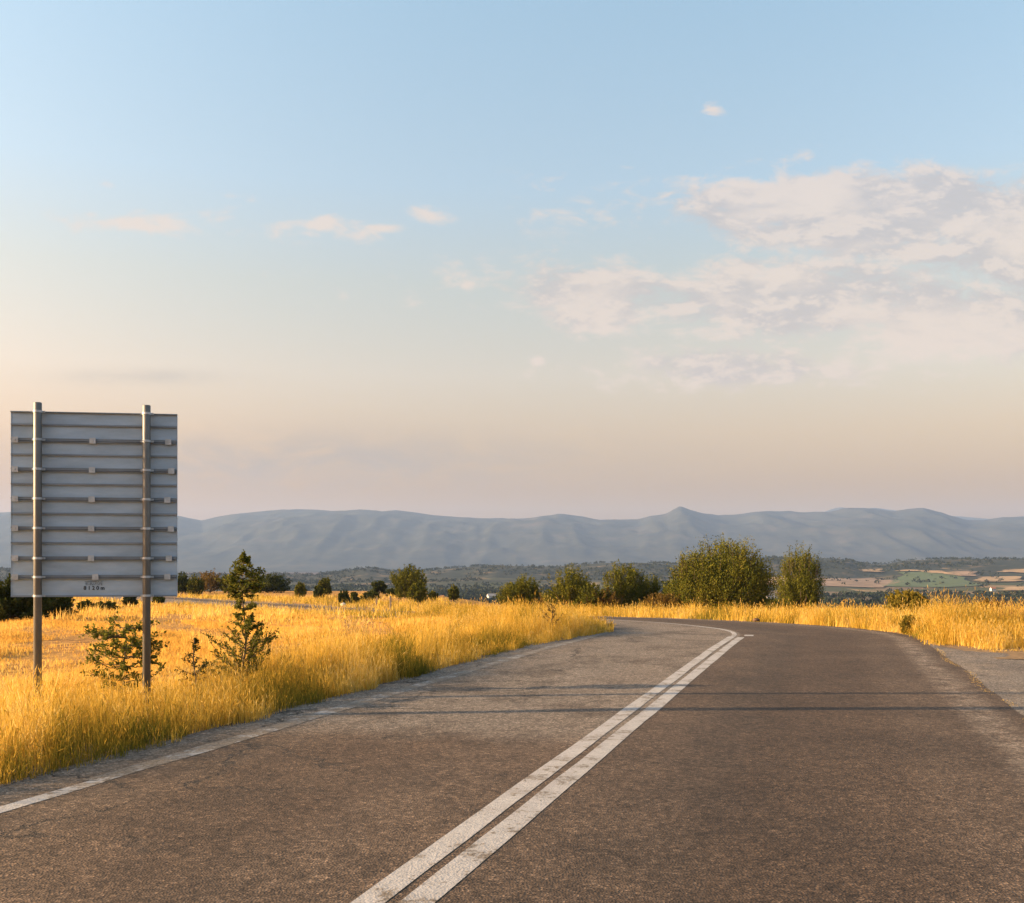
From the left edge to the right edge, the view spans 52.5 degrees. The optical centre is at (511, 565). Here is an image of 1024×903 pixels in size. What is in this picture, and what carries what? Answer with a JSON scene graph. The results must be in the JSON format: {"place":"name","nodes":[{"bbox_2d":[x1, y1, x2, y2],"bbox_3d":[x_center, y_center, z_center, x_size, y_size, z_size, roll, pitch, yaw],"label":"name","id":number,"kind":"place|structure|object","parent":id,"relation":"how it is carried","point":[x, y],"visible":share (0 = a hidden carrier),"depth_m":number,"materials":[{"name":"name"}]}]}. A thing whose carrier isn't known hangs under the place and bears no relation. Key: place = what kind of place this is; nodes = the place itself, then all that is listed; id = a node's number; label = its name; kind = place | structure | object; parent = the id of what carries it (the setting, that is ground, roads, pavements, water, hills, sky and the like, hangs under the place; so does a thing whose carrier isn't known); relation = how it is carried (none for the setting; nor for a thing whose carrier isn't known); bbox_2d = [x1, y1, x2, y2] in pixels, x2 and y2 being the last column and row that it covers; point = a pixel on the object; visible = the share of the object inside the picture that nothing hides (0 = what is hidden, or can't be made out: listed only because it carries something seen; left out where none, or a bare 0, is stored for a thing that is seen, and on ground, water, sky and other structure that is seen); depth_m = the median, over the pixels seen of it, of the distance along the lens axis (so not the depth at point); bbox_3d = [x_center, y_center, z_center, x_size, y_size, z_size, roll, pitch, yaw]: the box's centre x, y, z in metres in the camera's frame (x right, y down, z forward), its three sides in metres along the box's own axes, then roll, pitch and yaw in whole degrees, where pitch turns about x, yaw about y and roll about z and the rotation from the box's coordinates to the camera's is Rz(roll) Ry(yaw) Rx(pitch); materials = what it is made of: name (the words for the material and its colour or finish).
{"place":"outdoors","nodes":[
{"label":"outdoors","id":0,"kind":"place"},
{"bbox_2d":[0,594,615,785],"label":"verge","id":1,"kind":"structure","parent":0,"point":[154,729],"depth_m":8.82,"materials":[{"name":"yellow plant"}]},
{"bbox_2d":[10,402,177,711],"bbox_3d":[-4.152,0.275,10.296,1.587,3.760,0.124,0,0,-8],"label":"road sign","id":2,"kind":"object","parent":1,"relation":"on","point":[117,536],"visible":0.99,"depth_m":10.33,"materials":[{"name":"metal"}]},
{"bbox_2d":[77,611,169,696],"bbox_3d":[-4.139,1.079,11.044,0.983,1.186,0.955,0,0,0],"label":"shrub","id":3,"kind":"object","parent":1,"relation":"on","point":[125,647],"visible":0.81,"depth_m":10.98,"materials":[{"name":"green plant"}]},
{"bbox_2d":[151,597,164,602],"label":"bush","id":4,"kind":"object","parent":1,"relation":"on","point":[158,599],"visible":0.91,"depth_m":100.22,"materials":[{"name":"green plant"}]},
{"bbox_2d":[174,635,220,682],"bbox_3d":[-3.716,1.243,12.204,0.512,0.848,0.358,0,0,0],"label":"weed plant","id":5,"kind":"object","parent":1,"relation":"on","point":[204,663],"visible":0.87,"depth_m":12.18,"materials":[{"name":"green plant"}]},
{"bbox_2d":[201,549,281,683],"bbox_3d":[-3.216,0.717,12.386,0.889,1.840,0.967,0,0,0],"label":"sapling","id":6,"kind":"object","parent":1,"relation":"on","point":[252,586],"visible":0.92,"depth_m":12.33,"materials":[{"name":"green plant"}]},
{"bbox_2d":[539,600,563,627],"bbox_3d":[0.866,1.189,22.472,0.523,0.909,0.383,0,0,-18],"label":"weed plant","id":7,"kind":"object","parent":1,"relation":"on","point":[552,610],"visible":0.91,"depth_m":22.49,"materials":[{"name":"green plant"}]},
{"bbox_2d":[0,597,1023,902],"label":"road","id":8,"kind":"structure","parent":0,"point":[788,763],"depth_m":6.85,"materials":[{"name":"grey asphalt"}]},
{"bbox_2d":[0,781,102,812],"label":"edge line","id":9,"kind":"object","parent":8,"relation":"on","point":[27,801],"visible":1,"depth_m":6.69,"materials":[{"name":"paint"}]},
{"bbox_2d":[84,599,607,781],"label":"edge line","id":10,"kind":"object","parent":8,"relation":"on","point":[191,751],"visible":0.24,"depth_m":9.72,"materials":[{"name":"paint"}]},
{"bbox_2d":[173,599,736,635],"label":"line","id":11,"kind":"object","parent":8,"relation":"on","point":[733,633],"visible":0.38,"depth_m":27.45,"materials":[{"name":"paint"}]},
{"bbox_2d":[351,636,734,902],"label":"line","id":12,"kind":"object","parent":8,"relation":"on","point":[389,886],"visible":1,"depth_m":6.26,"materials":[{"name":"paint"}]},
{"bbox_2d":[399,637,743,902],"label":"line","id":13,"kind":"object","parent":8,"relation":"on","point":[439,884],"visible":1,"depth_m":6.21,"materials":[{"name":"paint"}]},
{"bbox_2d":[937,648,1017,705],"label":"grass","id":14,"kind":"structure","parent":8,"relation":"on","point":[976,681],"depth_m":13.34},
{"bbox_2d":[0,506,1023,571],"bbox_3d":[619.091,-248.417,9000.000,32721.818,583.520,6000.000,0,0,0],"label":"mountains","id":15,"kind":"structure","parent":0,"point":[299,540],"depth_m":7607.37,"materials":[{"name":"stone"}]},
{"bbox_2d":[0,558,1023,706],"bbox_3d":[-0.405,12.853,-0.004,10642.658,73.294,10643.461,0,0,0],"label":"ground","id":16,"kind":"structure","parent":0,"point":[499,576],"depth_m":1737.26,"materials":[{"name":"plant"}]},
{"bbox_2d":[0,573,50,620],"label":"bush","id":17,"kind":"object","parent":16,"relation":"on","point":[15,607],"visible":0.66,"depth_m":42.60,"materials":[{"name":"green plant"}]},
{"bbox_2d":[42,597,80,617],"bbox_3d":[-21.510,1.893,48.163,2.200,1.592,2.240,0,0,37],"label":"bush","id":18,"kind":"object","parent":16,"relation":"on","point":[65,604],"visible":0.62,"depth_m":47.84,"materials":[{"name":"green plant"}]},
{"bbox_2d":[76,599,96,609],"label":"bush","id":19,"kind":"object","parent":16,"relation":"on","point":[82,604],"visible":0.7,"depth_m":71.35,"materials":[{"name":"green plant"}]},
{"bbox_2d":[94,600,119,610],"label":"bush","id":20,"kind":"object","parent":16,"relation":"on","point":[108,603],"visible":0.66,"depth_m":75.69,"materials":[{"name":"green plant"}]},
{"bbox_2d":[121,597,138,604],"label":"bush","id":21,"kind":"object","parent":16,"relation":"on","point":[132,600],"visible":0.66,"depth_m":89.76,"materials":[{"name":"green plant"}]},
{"bbox_2d":[178,571,189,593],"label":"bush","id":22,"kind":"object","parent":16,"relation":"on","point":[182,581],"visible":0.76,"depth_m":156.77,"materials":[{"name":"green plant"}]},
{"bbox_2d":[185,574,204,595],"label":"bush","id":23,"kind":"object","parent":16,"relation":"on","point":[195,586],"visible":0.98,"depth_m":134.94,"materials":[{"name":"green plant"}]},
{"bbox_2d":[199,570,221,592],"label":"sparse tree","id":24,"kind":"object","parent":16,"relation":"on","point":[211,581],"visible":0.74,"depth_m":163.12,"materials":[{"name":"brown plant"}]},
{"bbox_2d":[0,597,451,700],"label":"stubble","id":25,"kind":"object","parent":16,"relation":"on","point":[183,638],"visible":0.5,"depth_m":29.73,"materials":[{"name":"yellow plant"}]},
{"bbox_2d":[217,574,238,592],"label":"bush","id":26,"kind":"object","parent":16,"relation":"on","point":[222,586],"visible":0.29,"depth_m":162.77,"materials":[{"name":"green plant"}]},
{"bbox_2d":[71,592,466,613],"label":"grass","id":27,"kind":"structure","parent":16,"relation":"on","point":[257,609],"depth_m":91.11,"materials":[{"name":"yellow plant"}]},
{"bbox_2d":[245,573,292,592],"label":"bush","id":28,"kind":"object","parent":16,"relation":"on","point":[273,582],"visible":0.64,"depth_m":164.50,"materials":[{"name":"green plant"}]},
{"bbox_2d":[294,581,306,598],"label":"bush","id":29,"kind":"object","parent":16,"relation":"on","point":[300,589],"visible":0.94,"depth_m":123.41,"materials":[{"name":"green plant"}]},
{"bbox_2d":[313,585,324,598],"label":"bush","id":30,"kind":"object","parent":16,"relation":"on","point":[318,592],"visible":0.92,"depth_m":117.55,"materials":[{"name":"green plant"}]},
{"bbox_2d":[316,577,332,594],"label":"tree","id":31,"kind":"object","parent":16,"relation":"on","point":[324,584],"visible":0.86,"depth_m":137.69,"materials":[{"name":"green plant"}]},
{"bbox_2d":[338,590,350,603],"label":"bush","id":32,"kind":"object","parent":16,"relation":"on","point":[344,595],"visible":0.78,"depth_m":93.45,"materials":[{"name":"green plant"}]},
{"bbox_2d":[350,592,359,602],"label":"bush","id":33,"kind":"object","parent":16,"relation":"on","point":[354,596],"visible":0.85,"depth_m":100.36,"materials":[{"name":"green plant"}]},
{"bbox_2d":[360,589,380,600],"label":"bush","id":34,"kind":"object","parent":16,"relation":"on","point":[371,593],"visible":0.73,"depth_m":105.33,"materials":[{"name":"green plant"}]},
{"bbox_2d":[370,580,387,595],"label":"tree","id":35,"kind":"object","parent":16,"relation":"on","point":[379,586],"visible":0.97,"depth_m":140.54,"materials":[{"name":"green plant"}]},
{"bbox_2d":[385,588,397,596],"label":"bush","id":36,"kind":"object","parent":16,"relation":"on","point":[389,591],"visible":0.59,"depth_m":135.03,"materials":[{"name":"green plant"}]},
{"bbox_2d":[389,563,427,599],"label":"round tree","id":37,"kind":"object","parent":16,"relation":"on","point":[404,580],"visible":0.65,"depth_m":118.14,"materials":[{"name":"green plant"}]},
{"bbox_2d":[406,578,427,602],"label":"bush","id":38,"kind":"object","parent":16,"relation":"on","point":[417,592],"visible":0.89,"depth_m":101.18,"materials":[{"name":"green plant"}]},
{"bbox_2d":[427,590,438,599],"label":"bush","id":39,"kind":"object","parent":16,"relation":"on","point":[432,594],"visible":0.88,"depth_m":122.31,"materials":[{"name":"green plant"}]},
{"bbox_2d":[447,584,459,600],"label":"tree","id":40,"kind":"object","parent":16,"relation":"on","point":[453,592],"visible":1,"depth_m":122.38,"materials":[{"name":"green plant"}]},
{"bbox_2d":[486,593,496,598],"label":"house","id":41,"kind":"structure","parent":16,"relation":"on","point":[489,595],"depth_m":1072.24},
{"bbox_2d":[0,555,1023,608],"bbox_3d":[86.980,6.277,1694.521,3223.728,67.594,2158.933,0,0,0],"label":"woods","id":42,"kind":"object","parent":16,"relation":"on","point":[878,597],"visible":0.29,"depth_m":1789.62,"materials":[{"name":"green plant"}]},
{"bbox_2d":[494,573,544,605],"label":"tree","id":43,"kind":"object","parent":16,"relation":"on","point":[528,589],"visible":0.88,"depth_m":87.68,"materials":[{"name":"green plant"}]},
{"bbox_2d":[535,593,560,606],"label":"bush","id":44,"kind":"object","parent":16,"relation":"on","point":[541,600],"visible":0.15,"depth_m":81.90,"materials":[{"name":"green plant"}]},
{"bbox_2d":[541,562,591,607],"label":"tree","id":45,"kind":"object","parent":16,"relation":"on","point":[567,589],"visible":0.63,"depth_m":79.40,"materials":[{"name":"green plant"}]},
{"bbox_2d":[574,581,609,607],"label":"bush","id":46,"kind":"object","parent":16,"relation":"on","point":[584,595],"visible":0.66,"depth_m":77.80,"materials":[{"name":"green plant"}]},
{"bbox_2d":[583,588,624,608],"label":"bush","id":47,"kind":"object","parent":16,"relation":"on","point":[613,599],"visible":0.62,"depth_m":77.77,"materials":[{"name":"green plant"}]},
{"bbox_2d":[602,559,647,608],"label":"tree","id":48,"kind":"object","parent":16,"relation":"on","point":[629,586],"visible":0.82,"depth_m":81.64,"materials":[{"name":"green plant"}]},
{"bbox_2d":[638,572,662,607],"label":"bush","id":49,"kind":"object","parent":16,"relation":"on","point":[653,587],"visible":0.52,"depth_m":83.57,"materials":[{"name":"green plant"}]},
{"bbox_2d":[639,592,685,609],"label":"bush","id":50,"kind":"object","parent":16,"relation":"on","point":[667,601],"visible":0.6,"depth_m":73.42,"materials":[{"name":"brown plant"}]},
{"bbox_2d":[661,580,682,602],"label":"bush","id":51,"kind":"object","parent":16,"relation":"on","point":[664,588],"visible":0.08,"depth_m":78.30,"materials":[{"name":"green plant"}]},
{"bbox_2d":[664,532,777,610],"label":"tree","id":52,"kind":"object","parent":16,"relation":"on","point":[733,578],"visible":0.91,"depth_m":73.10,"materials":[{"name":"green plant"}]},
{"bbox_2d":[763,597,790,609],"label":"bush","id":53,"kind":"object","parent":16,"relation":"on","point":[779,603],"visible":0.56,"depth_m":78.82,"materials":[{"name":"green plant"}]},
{"bbox_2d":[774,542,826,609],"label":"upright tree","id":54,"kind":"object","parent":16,"relation":"on","point":[801,587],"visible":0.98,"depth_m":81.00,"materials":[{"name":"green plant"}]},
{"bbox_2d":[884,589,928,614],"bbox_3d":[11.443,1.312,30.002,1.436,1.290,1.376,0,0,-17],"label":"bush","id":55,"kind":"object","parent":16,"relation":"on","point":[913,597],"visible":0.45,"depth_m":29.72,"materials":[{"name":"green plant"}]},
{"bbox_2d":[926,593,1023,625],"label":"weeds","id":56,"kind":"object","parent":16,"relation":"on","point":[1001,610],"visible":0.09,"depth_m":22.37,"materials":[{"name":"yellow plant"}]},
{"bbox_2d":[976,597,1006,617],"bbox_3d":[11.968,1.313,25.977,0.834,1.089,0.833,0,0,44],"label":"bush","id":57,"kind":"object","parent":16,"relation":"on","point":[995,604],"visible":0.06,"depth_m":25.87,"materials":[{"name":"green plant"}]},
{"bbox_2d":[0,0,1023,574],"label":"sky","id":58,"kind":"structure","parent":0,"point":[517,259],"materials":[{"name":"blue"}]},
{"bbox_2d":[163,584,1023,658],"bbox_3d":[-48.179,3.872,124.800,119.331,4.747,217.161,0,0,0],"label":"verge","id":59,"kind":"structure","parent":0,"point":[1012,654],"depth_m":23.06,"materials":[{"name":"yellow plant"}]},
{"bbox_2d":[899,614,919,634],"bbox_3d":[9.072,1.450,23.609,0.535,0.720,0.511,0,0,-2],"label":"bush","id":60,"kind":"object","parent":59,"relation":"on","point":[904,623],"visible":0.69,"depth_m":23.51,"materials":[{"name":"green plant"}]},
{"bbox_2d":[822,577,897,586],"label":"field","id":61,"kind":"structure","parent":0,"point":[861,582],"depth_m":1792.05,"materials":[{"name":"beige soil"}]},
{"bbox_2d":[859,569,880,571],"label":"field","id":62,"kind":"structure","parent":0,"point":[876,570],"depth_m":2263.92,"materials":[{"name":"beige soil"}]},
{"bbox_2d":[825,507,1023,519],"bbox_3d":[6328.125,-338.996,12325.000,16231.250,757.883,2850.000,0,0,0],"label":"mountains","id":63,"kind":"structure","parent":0,"point":[961,517],"depth_m":12623.13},
{"bbox_2d":[897,569,959,575],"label":"field","id":64,"kind":"structure","parent":0,"point":[938,571],"depth_m":2115.22,"materials":[{"name":"beige soil"}]},
{"bbox_2d":[881,572,980,586],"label":"field","id":65,"kind":"structure","parent":0,"point":[949,581],"depth_m":1842.98,"materials":[{"name":"green plant"}]},
{"bbox_2d":[956,571,976,575],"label":"field","id":66,"kind":"structure","parent":0,"point":[964,573],"depth_m":2047.14,"materials":[{"name":"beige soil"}]},
{"bbox_2d":[923,640,1023,715],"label":"pavement","id":67,"kind":"structure","parent":0,"point":[1003,679],"depth_m":14.84,"materials":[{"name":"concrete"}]},
{"bbox_2d":[942,646,1023,650],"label":"verge","id":68,"kind":"structure","parent":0,"point":[966,648],"depth_m":18.79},
{"bbox_2d":[974,576,1023,580],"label":"field","id":69,"kind":"structure","parent":0,"point":[1009,578],"depth_m":1898.78,"materials":[{"name":"beige soil"}]},
{"bbox_2d":[997,569,1023,572],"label":"field","id":70,"kind":"structure","parent":0,"point":[1017,570],"depth_m":2161.28,"materials":[{"name":"beige soil"}]},
{"bbox_2d":[1001,586,1023,589],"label":"field","id":71,"kind":"structure","parent":0,"point":[1015,588],"depth_m":1510.36,"materials":[{"name":"beige soil"}]}
]}

